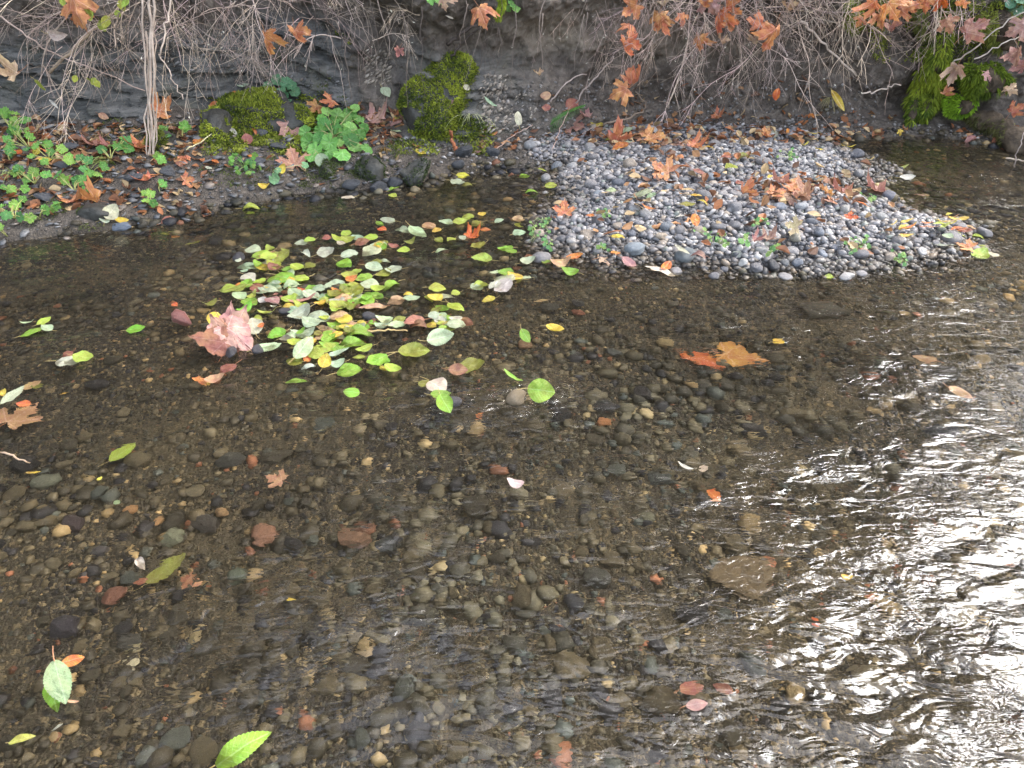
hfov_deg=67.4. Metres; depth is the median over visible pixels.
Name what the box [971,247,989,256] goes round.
rounded leaf
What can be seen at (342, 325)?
oval leaf
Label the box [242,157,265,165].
slate slab
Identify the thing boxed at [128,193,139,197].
slate slab
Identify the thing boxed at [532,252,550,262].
pebble
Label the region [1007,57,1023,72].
maple leaf
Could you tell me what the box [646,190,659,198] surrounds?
rounded leaf
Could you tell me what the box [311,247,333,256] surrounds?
rounded leaf
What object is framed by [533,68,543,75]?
maple leaf
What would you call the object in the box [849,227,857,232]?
pebble
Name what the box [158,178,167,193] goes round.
lobed leaf plant
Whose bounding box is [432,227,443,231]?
rounded leaf
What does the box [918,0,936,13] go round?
maple leaf
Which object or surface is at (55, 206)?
lobed leaf plant
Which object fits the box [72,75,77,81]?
rounded leaf
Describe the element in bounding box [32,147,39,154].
oval leaf
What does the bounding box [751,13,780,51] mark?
maple leaf
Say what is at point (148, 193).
lobed leaf plant
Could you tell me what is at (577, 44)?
dangling root
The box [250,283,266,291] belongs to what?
rounded leaf
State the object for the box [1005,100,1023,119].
maple leaf
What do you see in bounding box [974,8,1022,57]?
mossy root
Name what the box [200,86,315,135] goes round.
mossy ledge
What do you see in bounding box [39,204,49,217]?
lobed leaf plant
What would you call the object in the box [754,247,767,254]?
pebble
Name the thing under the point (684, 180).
pebble
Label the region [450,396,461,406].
emergent stone
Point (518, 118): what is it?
rounded leaf
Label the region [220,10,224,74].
dangling root
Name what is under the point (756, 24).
maple leaf
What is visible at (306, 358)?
rounded leaf
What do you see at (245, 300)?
rounded leaf
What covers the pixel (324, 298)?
oval leaf
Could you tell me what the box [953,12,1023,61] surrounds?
dead branch
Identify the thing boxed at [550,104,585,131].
fern frond
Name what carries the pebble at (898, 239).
on the gravel pile at (667, 200)
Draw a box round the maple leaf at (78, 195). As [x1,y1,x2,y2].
[56,183,86,202]
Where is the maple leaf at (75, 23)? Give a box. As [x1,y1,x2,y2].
[69,11,94,27]
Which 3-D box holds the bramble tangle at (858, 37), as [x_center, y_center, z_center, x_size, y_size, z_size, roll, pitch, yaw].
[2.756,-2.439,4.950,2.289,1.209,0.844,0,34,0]
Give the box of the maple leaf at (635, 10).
[622,0,644,19]
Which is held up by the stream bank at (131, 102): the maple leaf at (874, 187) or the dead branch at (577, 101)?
the dead branch at (577, 101)
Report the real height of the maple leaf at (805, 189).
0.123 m
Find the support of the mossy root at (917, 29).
attached to the stream bank at (131, 102)
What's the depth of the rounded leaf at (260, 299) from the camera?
3.40 m
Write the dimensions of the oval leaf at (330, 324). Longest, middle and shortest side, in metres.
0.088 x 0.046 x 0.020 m
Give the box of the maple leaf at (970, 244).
[957,238,981,251]
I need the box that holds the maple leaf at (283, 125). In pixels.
[277,119,299,136]
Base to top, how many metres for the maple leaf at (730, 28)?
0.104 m
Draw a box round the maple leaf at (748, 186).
[735,176,757,193]
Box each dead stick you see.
[1,452,25,461]
[186,133,211,149]
[367,329,407,332]
[449,130,457,150]
[552,111,568,148]
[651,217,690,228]
[1014,133,1023,165]
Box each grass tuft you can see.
[1,166,27,183]
[78,156,115,169]
[378,146,391,152]
[445,113,498,130]
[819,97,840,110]
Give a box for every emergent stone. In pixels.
[225,346,236,357]
[232,252,244,260]
[252,344,263,353]
[278,307,290,313]
[362,311,376,320]
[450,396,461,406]
[506,388,525,405]
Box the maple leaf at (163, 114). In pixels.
[146,88,170,118]
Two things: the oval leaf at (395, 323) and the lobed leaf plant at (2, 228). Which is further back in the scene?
the lobed leaf plant at (2, 228)
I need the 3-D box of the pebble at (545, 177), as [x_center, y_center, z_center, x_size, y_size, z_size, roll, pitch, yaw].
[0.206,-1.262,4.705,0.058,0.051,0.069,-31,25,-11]
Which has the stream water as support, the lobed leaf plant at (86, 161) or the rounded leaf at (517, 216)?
the rounded leaf at (517, 216)
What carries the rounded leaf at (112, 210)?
on the streambed
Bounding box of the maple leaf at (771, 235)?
[762,224,780,239]
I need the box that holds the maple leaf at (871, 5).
[851,0,880,18]
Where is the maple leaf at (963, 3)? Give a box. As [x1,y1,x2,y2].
[954,0,970,8]
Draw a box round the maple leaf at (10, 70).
[0,54,26,81]
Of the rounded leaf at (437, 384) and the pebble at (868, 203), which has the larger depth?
the pebble at (868, 203)
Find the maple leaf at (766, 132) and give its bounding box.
[758,125,774,136]
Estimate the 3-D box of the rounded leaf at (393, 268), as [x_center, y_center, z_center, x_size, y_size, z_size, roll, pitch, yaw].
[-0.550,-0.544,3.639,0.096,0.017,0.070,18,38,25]
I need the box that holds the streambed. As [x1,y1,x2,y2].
[0,104,997,277]
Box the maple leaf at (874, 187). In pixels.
[866,168,886,191]
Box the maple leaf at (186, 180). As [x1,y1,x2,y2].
[178,170,194,186]
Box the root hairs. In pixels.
[164,1,988,119]
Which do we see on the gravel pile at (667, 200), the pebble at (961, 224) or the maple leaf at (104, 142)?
the pebble at (961, 224)
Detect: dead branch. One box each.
[0,16,144,90]
[48,6,118,73]
[446,25,479,45]
[450,26,481,56]
[550,74,586,101]
[576,56,613,103]
[603,91,646,125]
[800,20,856,75]
[862,83,900,93]
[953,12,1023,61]
[974,36,1018,59]
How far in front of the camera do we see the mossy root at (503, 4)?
4.78 m
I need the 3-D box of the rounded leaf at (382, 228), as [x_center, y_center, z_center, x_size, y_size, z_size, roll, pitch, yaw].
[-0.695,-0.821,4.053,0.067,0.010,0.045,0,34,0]
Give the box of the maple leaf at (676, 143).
[669,141,683,146]
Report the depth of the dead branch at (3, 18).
4.57 m
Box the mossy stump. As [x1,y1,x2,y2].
[953,60,1016,102]
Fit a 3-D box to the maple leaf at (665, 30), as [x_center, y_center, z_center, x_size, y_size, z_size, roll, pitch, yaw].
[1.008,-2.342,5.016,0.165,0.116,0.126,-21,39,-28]
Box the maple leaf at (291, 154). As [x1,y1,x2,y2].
[275,146,310,170]
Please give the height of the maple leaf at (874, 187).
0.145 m
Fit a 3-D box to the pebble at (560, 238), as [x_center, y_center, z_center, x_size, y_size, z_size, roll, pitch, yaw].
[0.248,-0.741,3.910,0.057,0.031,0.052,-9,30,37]
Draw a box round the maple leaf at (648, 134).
[635,124,665,142]
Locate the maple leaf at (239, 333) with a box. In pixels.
[214,311,252,350]
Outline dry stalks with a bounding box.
[141,0,182,154]
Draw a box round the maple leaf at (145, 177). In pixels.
[130,170,154,180]
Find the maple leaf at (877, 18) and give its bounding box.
[867,9,886,29]
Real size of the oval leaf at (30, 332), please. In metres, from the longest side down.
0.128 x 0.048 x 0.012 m
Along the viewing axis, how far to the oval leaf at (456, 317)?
3.25 m
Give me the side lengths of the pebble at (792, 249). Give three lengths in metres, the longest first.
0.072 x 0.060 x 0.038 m
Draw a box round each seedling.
[426,0,441,5]
[506,0,520,12]
[527,221,540,235]
[541,217,551,232]
[541,234,553,251]
[596,208,610,217]
[596,242,609,251]
[693,227,712,241]
[714,233,729,247]
[738,232,749,246]
[751,216,769,226]
[765,243,780,256]
[776,147,798,160]
[844,237,862,254]
[850,234,870,248]
[859,192,876,202]
[891,249,907,265]
[1005,0,1023,16]
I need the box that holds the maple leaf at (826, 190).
[822,184,837,195]
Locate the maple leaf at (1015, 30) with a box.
[1003,16,1023,41]
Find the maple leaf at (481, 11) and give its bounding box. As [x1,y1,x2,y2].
[471,0,499,29]
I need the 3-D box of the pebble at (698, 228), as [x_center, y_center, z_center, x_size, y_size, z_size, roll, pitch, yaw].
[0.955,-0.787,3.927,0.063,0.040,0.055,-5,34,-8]
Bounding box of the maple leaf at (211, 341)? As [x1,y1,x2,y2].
[188,326,229,356]
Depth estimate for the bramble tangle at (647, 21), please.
5.20 m
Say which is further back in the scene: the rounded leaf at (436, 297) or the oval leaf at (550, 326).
the rounded leaf at (436, 297)
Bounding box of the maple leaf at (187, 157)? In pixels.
[177,155,190,163]
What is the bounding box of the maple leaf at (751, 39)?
[748,30,758,43]
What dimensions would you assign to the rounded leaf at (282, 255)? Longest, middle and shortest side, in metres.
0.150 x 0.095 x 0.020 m
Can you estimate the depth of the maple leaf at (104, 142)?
4.51 m
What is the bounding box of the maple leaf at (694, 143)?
[681,129,708,147]
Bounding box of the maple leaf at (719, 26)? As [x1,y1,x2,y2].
[715,2,738,33]
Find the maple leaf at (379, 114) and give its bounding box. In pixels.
[365,98,386,122]
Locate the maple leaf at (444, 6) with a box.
[438,0,457,11]
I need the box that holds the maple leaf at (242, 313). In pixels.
[223,304,251,336]
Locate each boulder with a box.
[396,50,479,139]
[962,110,1023,153]
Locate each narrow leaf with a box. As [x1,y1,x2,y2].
[8,734,34,743]
[287,292,316,301]
[329,347,348,355]
[359,303,389,308]
[485,97,496,105]
[503,369,522,380]
[645,266,670,274]
[674,244,689,253]
[678,461,693,470]
[831,89,843,110]
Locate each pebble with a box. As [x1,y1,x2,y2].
[524,140,536,149]
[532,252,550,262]
[534,229,543,235]
[541,173,550,181]
[551,161,561,168]
[555,235,565,241]
[565,142,571,147]
[567,162,577,166]
[574,197,582,202]
[580,229,594,239]
[583,188,589,193]
[584,142,595,149]
[584,179,596,188]
[588,153,597,159]
[592,215,602,224]
[593,247,603,253]
[612,178,625,185]
[612,222,621,228]
[620,150,628,155]
[623,158,636,167]
[624,242,645,255]
[627,229,635,236]
[628,205,639,210]
[633,151,643,155]
[636,187,645,191]
[639,209,653,217]
[645,125,657,133]
[655,233,666,239]
[660,221,672,230]
[661,146,668,153]
[663,183,674,191]
[670,267,681,272]
[674,225,685,233]
[674,247,695,262]
[675,234,683,240]
[679,178,689,182]
[687,129,695,136]
[692,225,705,233]
[693,189,712,199]
[698,166,708,172]
[701,246,709,255]
[707,139,720,145]
[707,172,714,180]
[708,272,718,278]
[710,222,725,229]
[720,266,727,271]
[726,201,741,212]
[728,190,739,195]
[728,221,740,228]
[732,251,742,256]
[738,258,747,266]
[750,263,762,272]
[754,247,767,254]
[755,156,771,166]
[759,135,772,140]
[761,229,780,241]
[767,258,779,270]
[772,202,786,210]
[778,272,791,279]
[781,258,788,265]
[784,246,798,254]
[789,231,800,241]
[791,258,803,266]
[795,202,808,209]
[805,218,817,224]
[814,227,824,236]
[815,150,825,156]
[817,249,827,257]
[831,245,837,251]
[839,272,854,280]
[840,204,849,212]
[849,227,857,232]
[852,149,864,157]
[852,249,868,258]
[854,169,864,177]
[856,270,866,275]
[859,200,870,206]
[863,226,873,231]
[875,212,888,219]
[881,190,895,200]
[885,252,895,261]
[891,236,903,243]
[896,229,905,233]
[906,255,912,260]
[911,237,921,243]
[917,247,926,254]
[932,240,939,246]
[937,227,945,231]
[940,230,962,246]
[954,223,967,227]
[976,226,992,236]
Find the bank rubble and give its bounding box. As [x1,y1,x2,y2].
[0,29,991,244]
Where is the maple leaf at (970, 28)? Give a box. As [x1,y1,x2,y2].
[956,17,990,43]
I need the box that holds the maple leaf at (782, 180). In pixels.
[772,166,791,182]
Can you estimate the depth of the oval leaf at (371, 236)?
3.97 m
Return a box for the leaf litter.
[0,75,1019,254]
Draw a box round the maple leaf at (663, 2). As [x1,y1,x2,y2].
[657,0,668,5]
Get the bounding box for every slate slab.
[33,192,55,201]
[51,161,72,168]
[59,142,79,148]
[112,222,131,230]
[122,173,142,181]
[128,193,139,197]
[159,165,175,175]
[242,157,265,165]
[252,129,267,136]
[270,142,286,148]
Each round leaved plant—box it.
[263,74,300,101]
[269,161,308,184]
[298,104,372,161]
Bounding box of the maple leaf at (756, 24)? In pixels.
[746,10,766,37]
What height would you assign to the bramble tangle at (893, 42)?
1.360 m
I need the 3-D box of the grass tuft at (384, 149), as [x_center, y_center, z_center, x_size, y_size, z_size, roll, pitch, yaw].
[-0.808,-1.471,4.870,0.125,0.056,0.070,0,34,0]
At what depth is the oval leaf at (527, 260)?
3.71 m
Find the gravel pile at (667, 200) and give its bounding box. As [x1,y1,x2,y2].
[524,121,989,278]
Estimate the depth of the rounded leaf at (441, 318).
3.26 m
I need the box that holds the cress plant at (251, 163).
[228,152,261,174]
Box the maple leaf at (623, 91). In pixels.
[607,79,635,106]
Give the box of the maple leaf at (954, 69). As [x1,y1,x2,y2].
[939,57,965,86]
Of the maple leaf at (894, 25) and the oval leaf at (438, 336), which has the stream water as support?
the oval leaf at (438, 336)
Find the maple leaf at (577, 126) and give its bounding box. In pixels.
[565,114,584,132]
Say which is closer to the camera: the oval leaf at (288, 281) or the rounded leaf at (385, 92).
the oval leaf at (288, 281)
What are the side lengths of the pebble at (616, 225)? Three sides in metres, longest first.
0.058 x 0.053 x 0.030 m
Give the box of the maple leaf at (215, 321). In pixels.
[209,314,227,327]
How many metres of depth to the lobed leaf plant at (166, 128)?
4.66 m
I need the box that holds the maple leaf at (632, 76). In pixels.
[620,64,640,86]
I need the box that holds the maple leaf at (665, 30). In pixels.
[652,18,671,36]
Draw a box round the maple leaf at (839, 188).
[833,173,853,192]
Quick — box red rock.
[171,309,191,325]
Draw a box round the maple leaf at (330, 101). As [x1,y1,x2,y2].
[319,92,338,107]
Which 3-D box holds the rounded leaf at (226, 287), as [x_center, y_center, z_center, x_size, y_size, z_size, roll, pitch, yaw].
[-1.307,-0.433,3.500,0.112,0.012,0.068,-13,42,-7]
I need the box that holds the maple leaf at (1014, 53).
[1000,40,1021,67]
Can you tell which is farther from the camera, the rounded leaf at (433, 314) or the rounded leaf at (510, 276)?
the rounded leaf at (510, 276)
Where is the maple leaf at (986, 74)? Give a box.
[982,70,991,82]
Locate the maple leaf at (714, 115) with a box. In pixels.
[711,105,724,118]
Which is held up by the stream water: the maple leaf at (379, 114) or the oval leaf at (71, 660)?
the oval leaf at (71, 660)
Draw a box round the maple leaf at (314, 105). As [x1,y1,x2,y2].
[306,98,323,113]
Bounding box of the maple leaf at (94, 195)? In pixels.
[75,175,107,202]
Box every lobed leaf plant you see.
[0,106,30,132]
[0,184,30,194]
[0,195,36,223]
[0,222,7,236]
[2,123,53,150]
[3,141,17,159]
[8,110,19,119]
[10,164,51,183]
[27,139,76,164]
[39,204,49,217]
[50,201,60,212]
[53,169,88,192]
[75,154,109,177]
[96,143,122,159]
[113,136,134,152]
[140,188,158,207]
[152,151,166,163]
[158,125,171,137]
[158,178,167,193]
[178,120,191,136]
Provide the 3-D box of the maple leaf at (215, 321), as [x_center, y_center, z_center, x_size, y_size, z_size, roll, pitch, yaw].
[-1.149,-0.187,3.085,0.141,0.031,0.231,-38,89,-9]
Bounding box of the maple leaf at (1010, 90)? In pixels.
[1002,82,1017,96]
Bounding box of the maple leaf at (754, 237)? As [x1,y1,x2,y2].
[752,228,765,241]
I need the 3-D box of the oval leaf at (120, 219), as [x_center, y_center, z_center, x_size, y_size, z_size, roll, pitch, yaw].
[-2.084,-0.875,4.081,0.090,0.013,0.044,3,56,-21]
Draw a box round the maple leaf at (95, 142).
[80,132,99,145]
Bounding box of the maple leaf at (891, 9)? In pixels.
[881,0,911,20]
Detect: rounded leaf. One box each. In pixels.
[30,76,45,90]
[54,356,71,365]
[63,351,72,355]
[68,350,92,361]
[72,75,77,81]
[94,77,99,87]
[97,20,106,31]
[102,204,118,219]
[114,10,120,16]
[193,138,204,143]
[206,312,219,323]
[217,284,234,291]
[220,359,241,372]
[232,292,246,298]
[238,272,255,280]
[238,278,252,287]
[239,297,257,305]
[242,131,252,143]
[243,244,260,252]
[246,318,262,338]
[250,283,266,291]
[252,248,276,258]
[255,251,276,259]
[258,297,266,302]
[263,294,279,303]
[267,275,282,281]
[267,326,291,337]
[268,272,296,282]
[271,249,289,261]
[281,294,299,301]
[287,282,296,286]
[288,306,296,312]
[293,275,311,280]
[294,239,306,244]
[296,310,330,321]
[303,355,310,361]
[304,236,316,241]
[304,262,317,268]
[305,285,314,289]
[307,347,330,358]
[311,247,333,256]
[312,284,324,290]
[315,150,328,166]
[316,333,335,343]
[317,330,332,338]
[318,353,330,369]
[321,342,340,351]
[322,235,330,239]
[323,279,353,287]
[327,289,340,295]
[327,293,351,301]
[327,363,360,375]
[330,310,348,319]
[330,331,347,336]
[333,249,357,257]
[333,258,350,264]
[333,345,343,350]
[335,314,356,322]
[341,195,358,198]
[341,230,351,235]
[343,285,370,295]
[343,388,364,396]
[345,275,356,281]
[349,238,369,245]
[357,278,378,287]
[360,298,374,304]
[361,261,382,270]
[361,294,372,299]
[363,240,384,254]
[366,353,393,365]
[377,226,385,230]
[380,84,390,96]
[380,217,398,222]
[385,265,407,272]
[388,193,399,196]
[388,342,429,356]
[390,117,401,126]
[391,295,402,298]
[393,316,405,321]
[397,246,412,251]
[404,315,430,323]
[417,380,428,386]
[422,222,435,227]
[422,282,445,291]
[422,377,446,390]
[425,306,441,314]
[427,294,443,301]
[428,311,439,318]
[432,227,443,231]
[434,316,445,321]
[436,389,452,412]
[439,219,452,223]
[440,319,463,327]
[443,363,467,374]
[445,178,464,184]
[451,290,461,294]
[455,172,467,177]
[460,357,484,372]
[462,213,473,219]
[470,241,485,247]
[472,252,496,261]
[483,295,496,301]
[494,218,503,222]
[494,275,514,291]
[497,268,513,275]
[497,274,518,280]
[511,215,522,219]
[511,229,525,234]
[514,111,521,127]
[517,378,554,402]
[540,91,554,99]
[542,104,550,110]
[545,182,556,187]
[562,98,578,111]
[604,187,615,191]
[611,234,624,237]
[612,141,631,149]
[622,127,633,132]
[633,185,657,197]
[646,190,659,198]
[685,163,703,173]
[725,163,741,167]
[942,233,953,237]
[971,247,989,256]
[988,252,998,256]
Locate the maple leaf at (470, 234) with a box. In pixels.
[464,222,480,237]
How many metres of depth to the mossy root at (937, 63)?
5.38 m
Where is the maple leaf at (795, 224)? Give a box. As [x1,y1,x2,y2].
[784,215,802,235]
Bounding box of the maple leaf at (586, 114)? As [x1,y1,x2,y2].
[578,105,592,117]
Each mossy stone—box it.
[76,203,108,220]
[142,128,176,150]
[198,105,236,141]
[318,158,342,178]
[353,154,386,182]
[399,158,430,186]
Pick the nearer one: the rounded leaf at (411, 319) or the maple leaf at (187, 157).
the rounded leaf at (411, 319)
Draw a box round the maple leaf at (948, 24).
[936,13,959,33]
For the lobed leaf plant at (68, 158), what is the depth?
4.38 m
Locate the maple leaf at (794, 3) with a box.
[782,0,798,10]
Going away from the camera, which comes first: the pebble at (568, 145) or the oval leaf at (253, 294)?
the oval leaf at (253, 294)
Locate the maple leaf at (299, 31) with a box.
[287,19,311,42]
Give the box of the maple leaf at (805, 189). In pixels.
[791,173,814,196]
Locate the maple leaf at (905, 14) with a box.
[897,0,918,21]
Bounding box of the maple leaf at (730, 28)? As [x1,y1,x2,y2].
[722,15,739,31]
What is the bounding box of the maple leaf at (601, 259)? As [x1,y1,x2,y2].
[592,254,609,264]
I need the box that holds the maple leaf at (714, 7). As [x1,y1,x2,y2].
[697,0,724,15]
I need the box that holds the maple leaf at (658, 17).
[649,6,674,33]
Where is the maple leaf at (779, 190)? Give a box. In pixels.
[766,183,786,196]
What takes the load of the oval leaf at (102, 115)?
on the streambed
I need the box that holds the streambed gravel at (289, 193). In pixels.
[0,127,1002,309]
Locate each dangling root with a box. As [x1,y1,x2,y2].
[206,20,218,87]
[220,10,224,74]
[226,8,242,77]
[314,0,315,43]
[330,37,346,109]
[337,14,350,86]
[344,17,351,97]
[360,6,368,81]
[369,0,378,52]
[377,0,389,59]
[402,11,407,104]
[420,7,424,91]
[464,35,481,99]
[492,28,501,77]
[510,11,516,93]
[537,13,542,54]
[539,0,544,75]
[574,14,584,69]
[579,12,587,63]
[608,3,614,63]
[769,3,784,64]
[914,14,921,82]
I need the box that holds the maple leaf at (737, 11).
[722,0,742,14]
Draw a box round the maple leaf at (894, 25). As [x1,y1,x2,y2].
[881,18,901,31]
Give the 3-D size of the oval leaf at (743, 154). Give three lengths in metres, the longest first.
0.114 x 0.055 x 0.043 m
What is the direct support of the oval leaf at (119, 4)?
attached to the bramble tangle at (131, 15)
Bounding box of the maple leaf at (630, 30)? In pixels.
[616,23,636,39]
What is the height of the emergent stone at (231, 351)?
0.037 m
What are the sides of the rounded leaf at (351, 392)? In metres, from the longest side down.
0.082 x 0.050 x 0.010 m
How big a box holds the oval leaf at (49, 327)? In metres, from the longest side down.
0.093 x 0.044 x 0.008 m
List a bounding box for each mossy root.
[493,0,506,22]
[841,0,864,36]
[900,45,927,128]
[910,4,944,44]
[916,27,955,124]
[940,92,979,120]
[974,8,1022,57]
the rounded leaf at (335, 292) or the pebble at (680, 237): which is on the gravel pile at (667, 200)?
the pebble at (680, 237)
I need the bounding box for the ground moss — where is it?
[0,0,1023,230]
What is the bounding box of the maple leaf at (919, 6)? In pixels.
[908,0,923,12]
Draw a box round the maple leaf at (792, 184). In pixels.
[778,176,801,191]
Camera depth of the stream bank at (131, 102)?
5.12 m
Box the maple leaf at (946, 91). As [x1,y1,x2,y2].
[938,85,955,95]
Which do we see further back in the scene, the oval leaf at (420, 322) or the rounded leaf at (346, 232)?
the rounded leaf at (346, 232)
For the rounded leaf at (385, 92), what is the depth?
5.05 m
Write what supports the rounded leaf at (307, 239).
on the stream water
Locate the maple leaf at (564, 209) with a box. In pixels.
[552,199,575,215]
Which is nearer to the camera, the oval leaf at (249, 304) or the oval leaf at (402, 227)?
the oval leaf at (249, 304)
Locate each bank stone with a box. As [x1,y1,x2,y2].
[341,179,359,189]
[370,181,386,191]
[387,177,402,186]
[452,160,464,168]
[455,145,472,156]
[486,147,499,156]
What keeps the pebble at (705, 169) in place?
on the gravel pile at (667, 200)
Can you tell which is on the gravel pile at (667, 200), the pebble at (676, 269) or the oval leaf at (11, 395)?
the pebble at (676, 269)
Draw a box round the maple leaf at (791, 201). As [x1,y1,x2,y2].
[774,189,796,205]
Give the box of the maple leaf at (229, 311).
[206,300,234,328]
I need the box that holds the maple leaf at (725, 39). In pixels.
[718,33,730,43]
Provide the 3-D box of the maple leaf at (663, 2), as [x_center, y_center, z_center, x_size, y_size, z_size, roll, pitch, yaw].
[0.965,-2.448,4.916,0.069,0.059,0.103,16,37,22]
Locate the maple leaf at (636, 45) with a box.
[620,30,641,56]
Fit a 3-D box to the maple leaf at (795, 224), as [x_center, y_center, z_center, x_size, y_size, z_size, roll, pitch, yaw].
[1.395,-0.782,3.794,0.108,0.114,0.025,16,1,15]
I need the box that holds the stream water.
[0,136,1023,767]
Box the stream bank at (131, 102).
[0,0,1023,146]
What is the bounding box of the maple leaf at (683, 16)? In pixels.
[675,12,688,28]
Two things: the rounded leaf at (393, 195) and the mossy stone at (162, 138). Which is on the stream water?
the rounded leaf at (393, 195)
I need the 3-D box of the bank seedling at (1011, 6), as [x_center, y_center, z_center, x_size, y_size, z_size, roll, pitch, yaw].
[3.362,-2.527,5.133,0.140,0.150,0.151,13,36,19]
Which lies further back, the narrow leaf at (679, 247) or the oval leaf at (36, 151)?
the oval leaf at (36, 151)
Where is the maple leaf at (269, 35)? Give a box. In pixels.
[259,20,287,54]
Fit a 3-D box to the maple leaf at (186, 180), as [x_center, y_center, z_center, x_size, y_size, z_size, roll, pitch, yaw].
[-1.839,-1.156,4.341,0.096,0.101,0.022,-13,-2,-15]
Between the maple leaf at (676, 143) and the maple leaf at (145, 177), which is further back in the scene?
the maple leaf at (676, 143)
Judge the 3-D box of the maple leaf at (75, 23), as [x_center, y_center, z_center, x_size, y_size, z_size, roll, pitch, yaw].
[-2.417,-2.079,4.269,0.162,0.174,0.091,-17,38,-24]
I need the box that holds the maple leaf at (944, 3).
[932,0,947,11]
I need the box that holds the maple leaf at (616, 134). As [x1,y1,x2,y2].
[603,116,634,143]
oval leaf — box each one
[0,386,23,403]
[0,388,5,395]
[16,400,35,406]
[18,327,41,336]
[32,114,40,119]
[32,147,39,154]
[34,317,50,325]
[41,324,56,330]
[42,30,66,40]
[42,687,59,706]
[43,646,71,703]
[59,0,65,5]
[62,654,84,666]
[84,9,93,20]
[96,112,108,119]
[97,216,111,222]
[101,13,110,27]
[113,217,128,222]
[117,0,125,10]
[120,324,144,332]
[121,0,128,6]
[134,555,144,565]
[175,161,183,166]
[198,373,224,382]
[198,375,206,385]
[203,298,218,305]
[219,731,268,764]
[227,283,250,291]
[235,202,258,210]
[236,300,257,310]
[243,262,264,268]
[246,289,255,297]
[247,342,280,351]
[252,278,266,282]
[252,284,277,291]
[253,259,262,266]
[254,264,270,270]
[255,183,268,188]
[265,244,274,250]
[266,259,282,266]
[266,262,280,269]
[268,280,281,287]
[276,266,290,270]
[276,303,294,307]
[279,163,285,173]
[279,279,299,287]
[284,287,303,298]
[285,331,294,337]
[285,338,301,344]
[287,303,315,318]
[288,336,313,362]
[289,263,303,269]
[290,326,320,335]
[293,299,305,306]
[296,327,304,333]
[298,249,309,256]
[300,288,319,298]
[302,316,323,327]
[304,363,313,368]
[313,299,330,303]
[314,331,322,335]
[315,296,328,302]
[319,315,328,319]
[319,341,338,348]
[326,300,349,308]
[327,322,341,327]
[328,297,349,300]
[331,234,341,240]
[331,358,349,367]
[333,324,352,328]
[337,302,358,309]
[338,271,357,277]
[339,284,351,293]
[341,236,355,242]
[343,299,360,303]
[343,324,368,335]
[343,327,353,332]
[343,335,359,347]
[348,235,363,239]
[350,294,365,298]
[354,273,376,280]
[355,344,375,351]
[364,234,377,239]
[367,285,384,290]
[371,292,382,298]
[374,242,386,249]
[374,322,388,325]
[375,315,392,322]
[376,268,390,275]
[380,363,401,371]
[382,320,404,327]
[384,279,404,287]
[388,243,398,247]
[397,225,407,231]
[397,294,419,300]
[404,236,414,243]
[405,220,424,233]
[411,319,426,327]
[420,328,453,345]
[425,390,450,397]
[445,299,463,310]
[449,316,464,319]
[453,217,466,224]
[462,317,472,324]
[488,279,500,288]
[498,245,517,248]
[506,249,516,252]
[507,478,523,487]
[508,271,527,279]
[515,256,535,263]
[519,324,530,342]
[540,323,563,330]
[543,256,571,266]
[561,267,583,275]
[565,252,582,258]
[617,255,635,266]
[661,260,673,268]
[679,201,694,205]
[680,699,707,710]
[690,214,699,225]
[690,250,707,258]
[736,152,750,160]
[773,85,779,100]
[896,174,915,179]
[947,386,972,397]
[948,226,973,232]
[965,135,981,141]
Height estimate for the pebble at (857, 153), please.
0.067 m
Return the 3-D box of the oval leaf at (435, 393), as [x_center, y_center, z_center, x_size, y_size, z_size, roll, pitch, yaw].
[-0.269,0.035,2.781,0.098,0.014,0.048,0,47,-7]
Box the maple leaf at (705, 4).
[698,0,712,7]
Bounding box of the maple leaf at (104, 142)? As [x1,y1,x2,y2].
[98,133,117,146]
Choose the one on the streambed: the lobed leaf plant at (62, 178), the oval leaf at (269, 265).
the lobed leaf plant at (62, 178)
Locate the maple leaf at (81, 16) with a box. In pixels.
[60,0,98,33]
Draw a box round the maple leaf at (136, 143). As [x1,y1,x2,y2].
[119,132,148,148]
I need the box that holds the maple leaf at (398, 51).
[394,45,404,56]
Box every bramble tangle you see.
[0,0,158,139]
[0,0,229,133]
[0,0,243,139]
[0,0,284,144]
[71,0,303,132]
[131,0,371,100]
[165,0,389,97]
[220,0,420,128]
[326,0,415,75]
[494,0,718,116]
[517,0,681,84]
[575,0,832,129]
[586,0,791,116]
[645,0,842,136]
[676,0,955,114]
[698,0,974,129]
[772,0,1019,98]
[776,0,1016,104]
[873,0,1022,65]
[910,0,1021,79]
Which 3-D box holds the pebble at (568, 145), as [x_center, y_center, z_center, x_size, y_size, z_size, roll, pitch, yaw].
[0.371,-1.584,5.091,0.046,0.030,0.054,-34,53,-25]
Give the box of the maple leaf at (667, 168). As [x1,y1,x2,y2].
[651,155,678,180]
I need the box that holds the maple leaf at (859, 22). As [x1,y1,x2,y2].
[853,14,866,27]
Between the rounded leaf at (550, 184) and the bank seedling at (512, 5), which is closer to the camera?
the rounded leaf at (550, 184)
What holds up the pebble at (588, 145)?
on the gravel pile at (667, 200)
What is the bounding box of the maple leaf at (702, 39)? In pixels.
[692,25,716,51]
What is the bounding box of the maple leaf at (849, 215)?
[844,211,859,218]
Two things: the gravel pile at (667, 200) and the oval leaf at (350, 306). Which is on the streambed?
the gravel pile at (667, 200)
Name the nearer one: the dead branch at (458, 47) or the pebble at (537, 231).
the pebble at (537, 231)
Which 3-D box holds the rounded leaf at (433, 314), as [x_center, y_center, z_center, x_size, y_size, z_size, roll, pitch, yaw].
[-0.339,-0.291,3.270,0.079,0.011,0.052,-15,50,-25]

